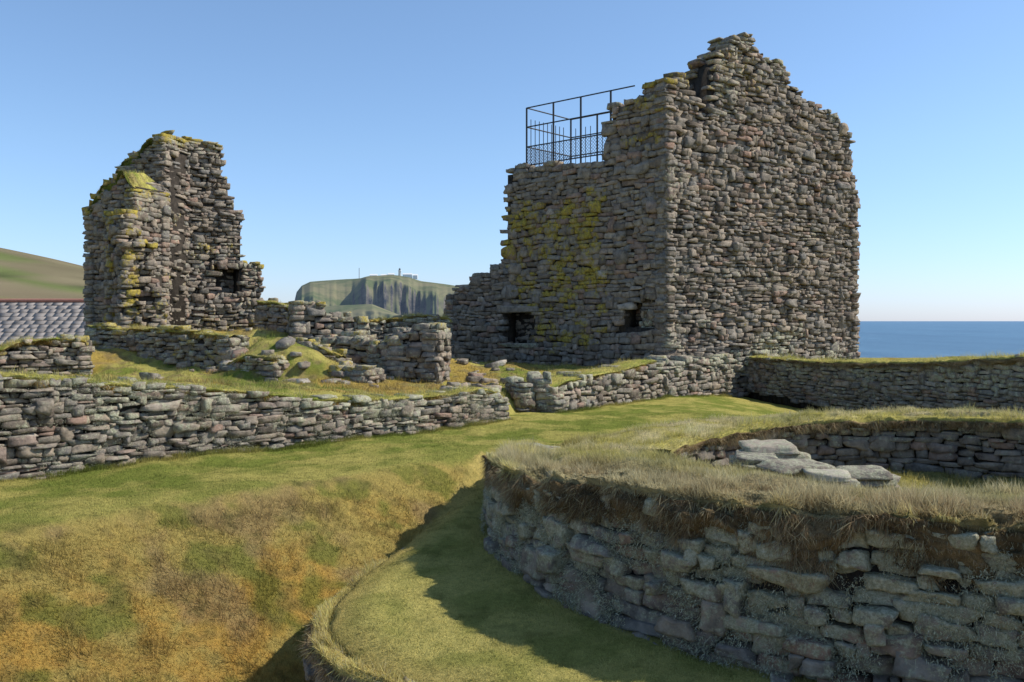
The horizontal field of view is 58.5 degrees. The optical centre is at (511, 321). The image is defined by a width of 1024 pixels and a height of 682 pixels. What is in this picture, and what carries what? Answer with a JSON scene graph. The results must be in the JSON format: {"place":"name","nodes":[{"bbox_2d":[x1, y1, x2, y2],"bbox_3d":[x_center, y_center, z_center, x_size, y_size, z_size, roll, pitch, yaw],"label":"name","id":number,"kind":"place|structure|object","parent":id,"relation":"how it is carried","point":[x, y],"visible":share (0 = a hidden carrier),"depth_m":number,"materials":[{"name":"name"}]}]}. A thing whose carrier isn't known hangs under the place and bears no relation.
{"place":"outdoors","nodes":[
{"label":"outdoors","id":0,"kind":"place"},
{"bbox_2d":[325,304,402,318],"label":"headland spur","id":1,"kind":"structure","parent":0,"point":[371,311],"depth_m":1424.69,"materials":[{"name":"green plant"}]},
{"bbox_2d":[295,275,458,315],"bbox_3d":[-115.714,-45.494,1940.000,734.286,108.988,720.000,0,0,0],"label":"headland","id":2,"kind":"structure","parent":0,"point":[399,295],"depth_m":1763.29,"materials":[{"name":"green plant"}]},
{"bbox_2d":[370,273,417,278],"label":"keepers cottages","id":3,"kind":"structure","parent":2,"relation":"on","point":[415,276],"depth_m":1981.00,"materials":[{"name":"white paint"}]},
{"bbox_2d":[0,248,1023,681],"bbox_3d":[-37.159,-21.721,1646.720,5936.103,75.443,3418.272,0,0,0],"label":"ground terrain","id":4,"kind":"structure","parent":0,"point":[26,276],"depth_m":9.94,"materials":[{"name":"green plant"}]},
{"bbox_2d":[0,299,85,349],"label":"stone barn","id":5,"kind":"structure","parent":4,"relation":"on","point":[33,318],"depth_m":60.11,"materials":[{"name":"stone"}]},
{"bbox_2d":[0,334,94,375],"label":"facing stones","id":6,"kind":"object","parent":4,"relation":"on","point":[82,362],"visible":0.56,"depth_m":22.98,"materials":[{"name":"grey stone"}]},
{"bbox_2d":[0,346,77,373],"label":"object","id":7,"kind":"object","parent":6,"relation":"attached to","point":[69,347],"visible":0.17,"depth_m":22.95,"materials":[{"name":"grey stone"}]},
{"bbox_2d":[0,337,85,351],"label":"grass","id":8,"kind":"structure","parent":6,"relation":"on","point":[41,340],"depth_m":22.79,"materials":[{"name":"green plant"}]},
{"bbox_2d":[81,173,170,335],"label":"end wall","id":9,"kind":"structure","parent":4,"relation":"on","point":[95,232],"depth_m":27.46,"materials":[{"name":"grey stone"}]},
{"bbox_2d":[88,171,157,211],"bbox_3d":[-11.773,-3.676,27.859,1.878,1.659,1.451,0,0,23],"label":"moss cap","id":10,"kind":"object","parent":9,"relation":"on","point":[134,180],"visible":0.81,"depth_m":27.34,"materials":[{"name":"green plant"}]},
{"bbox_2d":[94,177,163,321],"bbox_3d":[-11.741,-1.037,27.890,1.798,6.475,1.179,0,0,22],"label":"moss","id":11,"kind":"object","parent":9,"relation":"attached to","point":[148,223],"visible":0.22,"depth_m":27.56,"materials":[{"name":"green plant"}]},
{"bbox_2d":[102,209,167,327],"bbox_3d":[-11.097,-0.729,27.047,1.668,5.083,1.658,0,0,-40],"label":"broken wall stub","id":12,"kind":"object","parent":9,"relation":"attached to","point":[119,227],"visible":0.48,"depth_m":26.49,"materials":[{"name":"grey stone"}]},
{"bbox_2d":[112,235,161,328],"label":"stone wall","id":13,"kind":"structure","parent":4,"relation":"on","point":[146,299],"depth_m":26.73,"materials":[{"name":"grey stone"}]},
{"bbox_2d":[103,133,192,323],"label":"end wall","id":14,"kind":"structure","parent":4,"relation":"on","point":[157,154],"depth_m":28.57,"materials":[{"name":"grey stone"}]},
{"bbox_2d":[109,139,152,179],"bbox_3d":[-11.629,-4.706,29.086,2.035,2.191,1.574,0,0,13],"label":"moss cap","id":15,"kind":"object","parent":14,"relation":"on","point":[124,163],"visible":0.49,"depth_m":28.40,"materials":[{"name":"green plant"}]},
{"bbox_2d":[139,143,187,325],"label":"stone wall","id":16,"kind":"structure","parent":14,"relation":"attached to","point":[178,280],"depth_m":28.92,"materials":[{"name":"grey stone"}]},
{"bbox_2d":[85,322,249,369],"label":"facing stones","id":17,"kind":"object","parent":4,"relation":"on","point":[222,347],"visible":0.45,"depth_m":24.53,"materials":[{"name":"grey stone"}]},
{"bbox_2d":[88,325,235,337],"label":"grass","id":18,"kind":"structure","parent":17,"relation":"on","point":[146,329],"depth_m":24.63,"materials":[{"name":"green plant"}]},
{"bbox_2d":[100,334,243,364],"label":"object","id":19,"kind":"object","parent":17,"relation":"attached to","point":[200,341],"visible":0.15,"depth_m":24.59,"materials":[{"name":"grey stone"}]},
{"bbox_2d":[125,130,265,331],"bbox_3d":[-10.484,-2.044,30.097,4.650,8.128,1.344,0,0,-37],"label":"window wall","id":20,"kind":"structure","parent":4,"relation":"on","point":[224,259],"depth_m":30.01,"materials":[{"name":"grey stone"}]},
{"bbox_2d":[189,143,258,329],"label":"stone wall","id":21,"kind":"structure","parent":4,"relation":"on","point":[236,274],"depth_m":30.39,"materials":[{"name":"grey stone"}]},
{"bbox_2d":[0,387,481,472],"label":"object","id":22,"kind":"object","parent":4,"relation":"on","point":[110,404],"visible":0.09,"depth_m":13.38,"materials":[{"name":"grey stone"}]},
{"bbox_2d":[0,373,509,479],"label":"facing stones","id":23,"kind":"object","parent":22,"relation":"on","point":[31,447],"visible":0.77,"depth_m":13.82,"materials":[{"name":"grey stone"}]},
{"bbox_2d":[1,372,502,404],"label":"dry stone wall","id":24,"kind":"structure","parent":4,"relation":"on","point":[208,389],"depth_m":14.62,"materials":[{"name":"grey stone"}]},
{"bbox_2d":[218,354,289,381],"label":"facing stones","id":25,"kind":"object","parent":4,"relation":"on","point":[272,370],"visible":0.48,"depth_m":20.48,"materials":[{"name":"grey stone"}]},
{"bbox_2d":[227,355,282,364],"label":"ruined wall","id":26,"kind":"structure","parent":4,"relation":"on","point":[255,357],"depth_m":20.53,"materials":[{"name":"green plant"}]},
{"bbox_2d":[253,298,288,329],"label":"facing stones","id":27,"kind":"object","parent":4,"relation":"on","point":[271,315],"visible":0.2,"depth_m":28.29,"materials":[{"name":"grey stone"}]},
{"bbox_2d":[257,300,287,308],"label":"grass","id":28,"kind":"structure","parent":27,"relation":"on","point":[261,302],"depth_m":28.40,"materials":[{"name":"green plant"}]},
{"bbox_2d":[293,337,353,362],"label":"facing stones","id":29,"kind":"object","parent":4,"relation":"on","point":[321,351],"visible":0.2,"depth_m":21.70,"materials":[{"name":"grey stone"}]},
{"bbox_2d":[316,344,345,358],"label":"grass","id":30,"kind":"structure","parent":29,"relation":"on","point":[329,351],"depth_m":21.54,"materials":[{"name":"green plant"}]},
{"bbox_2d":[139,328,514,390],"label":"fallen stones","id":31,"kind":"object","parent":4,"relation":"on","point":[287,342],"visible":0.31,"depth_m":21.25,"materials":[{"name":"grey stone"}]},
{"bbox_2d":[285,300,369,337],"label":"facing stones","id":32,"kind":"object","parent":4,"relation":"on","point":[296,316],"visible":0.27,"depth_m":26.06,"materials":[{"name":"grey stone"}]},
{"bbox_2d":[305,312,354,338],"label":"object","id":33,"kind":"object","parent":32,"relation":"attached to","point":[327,322],"visible":0.15,"depth_m":26.23,"materials":[{"name":"grey stone"}]},
{"bbox_2d":[306,559,393,681],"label":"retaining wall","id":34,"kind":"structure","parent":4,"relation":"on","point":[343,673],"depth_m":7.59,"materials":[{"name":"green plant"}]},
{"bbox_2d":[327,360,386,383],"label":"facing stones","id":35,"kind":"object","parent":4,"relation":"on","point":[357,373],"visible":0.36,"depth_m":20.41,"materials":[{"name":"grey stone"}]},
{"bbox_2d":[312,327,410,364],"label":"facing stones","id":36,"kind":"object","parent":4,"relation":"on","point":[359,339],"visible":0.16,"depth_m":23.36,"materials":[{"name":"grey stone"}]},
{"bbox_2d":[333,335,390,363],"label":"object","id":37,"kind":"object","parent":36,"relation":"attached to","point":[382,338],"visible":0.11,"depth_m":23.39,"materials":[{"name":"grey stone"}]},
{"bbox_2d":[366,335,397,375],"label":"facing stones","id":38,"kind":"object","parent":4,"relation":"on","point":[378,350],"visible":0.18,"depth_m":21.60,"materials":[{"name":"grey stone"}]},
{"bbox_2d":[369,313,454,353],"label":"facing stones","id":39,"kind":"object","parent":4,"relation":"on","point":[378,329],"visible":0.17,"depth_m":29.20,"materials":[{"name":"grey stone"}]},
{"bbox_2d":[369,315,449,322],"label":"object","id":40,"kind":"structure","parent":39,"relation":"on","point":[398,319],"depth_m":29.16,"materials":[{"name":"green plant"}]},
{"bbox_2d":[400,331,429,380],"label":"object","id":41,"kind":"object","parent":4,"relation":"on","point":[405,340],"visible":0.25,"depth_m":21.21,"materials":[{"name":"grey stone"}]},
{"bbox_2d":[385,322,451,383],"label":"facing stones","id":42,"kind":"object","parent":4,"relation":"on","point":[434,346],"visible":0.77,"depth_m":21.09,"materials":[{"name":"grey stone"}]},
{"bbox_2d":[0,139,1023,681],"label":"dry grass tufts","id":43,"kind":"object","parent":4,"relation":"on","point":[532,455],"visible":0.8,"depth_m":9.31,"materials":[{"name":"green plant"}]},
{"bbox_2d":[504,371,551,411],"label":"facing stones","id":44,"kind":"object","parent":4,"relation":"on","point":[529,396],"visible":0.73,"depth_m":20.84,"materials":[{"name":"grey stone"}]},
{"bbox_2d":[549,360,656,386],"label":"grass","id":45,"kind":"structure","parent":4,"relation":"on","point":[622,364],"depth_m":23.15,"materials":[{"name":"green plant"}]},
{"bbox_2d":[564,363,721,401],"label":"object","id":46,"kind":"object","parent":4,"relation":"on","point":[645,383],"visible":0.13,"depth_m":24.54,"materials":[{"name":"grey stone"}]},
{"bbox_2d":[542,353,733,412],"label":"facing stones","id":47,"kind":"object","parent":46,"relation":"on","point":[612,385],"visible":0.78,"depth_m":24.63,"materials":[{"name":"grey stone"}]},
{"bbox_2d":[443,32,860,397],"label":"ruined stone tower","id":48,"kind":"structure","parent":4,"relation":"on","point":[710,204],"depth_m":29.09,"materials":[{"name":"grey stone"}]},
{"bbox_2d":[526,85,634,165],"bbox_3d":[2.938,-6.144,30.407,4.475,2.189,2.470,0,0,42],"label":"metal railing","id":49,"kind":"object","parent":48,"relation":"on","point":[552,151],"visible":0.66,"depth_m":30.70,"materials":[{"name":"metal"}]},
{"bbox_2d":[482,414,1023,681],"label":"roundhouse ruin","id":50,"kind":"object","parent":4,"relation":"on","point":[885,631],"visible":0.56,"depth_m":7.41,"materials":[{"name":"grey stone"}]},
{"bbox_2d":[0,377,1023,681],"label":"shaggy lichen","id":51,"kind":"object","parent":50,"relation":"attached to","point":[596,571],"visible":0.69,"depth_m":7.45,"materials":[{"name":"grey plant"}]},
{"bbox_2d":[746,355,1023,368],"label":"dry stone wall","id":52,"kind":"structure","parent":4,"relation":"on","point":[947,361],"depth_m":23.68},
{"bbox_2d":[750,367,1023,411],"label":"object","id":53,"kind":"object","parent":4,"relation":"on","point":[775,399],"visible":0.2,"depth_m":26.93,"materials":[{"name":"grey stone"}]},
{"bbox_2d":[745,354,1023,414],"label":"facing stones","id":54,"kind":"object","parent":53,"relation":"on","point":[760,374],"visible":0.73,"depth_m":24.14,"materials":[{"name":"grey stone"}]},
{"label":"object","id":55,"kind":"object","parent":4,"relation":"on","visible":0},
{"bbox_2d":[303,547,414,681],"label":"facing stones","id":56,"kind":"object","parent":55,"relation":"on","point":[308,675],"visible":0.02,"depth_m":7.94,"materials":[{"name":"grey stone"}]},
{"bbox_2d":[0,0,1023,320],"label":"sky","id":57,"kind":"structure","parent":0,"point":[359,138],"materials":[{"name":"blue"}]},
{"bbox_2d":[856,321,1023,357],"bbox_3d":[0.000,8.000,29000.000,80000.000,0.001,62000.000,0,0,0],"label":"sea","id":58,"kind":"structure","parent":0,"point":[903,339],"depth_m":419.93,"materials":[{"name":"liquid"}]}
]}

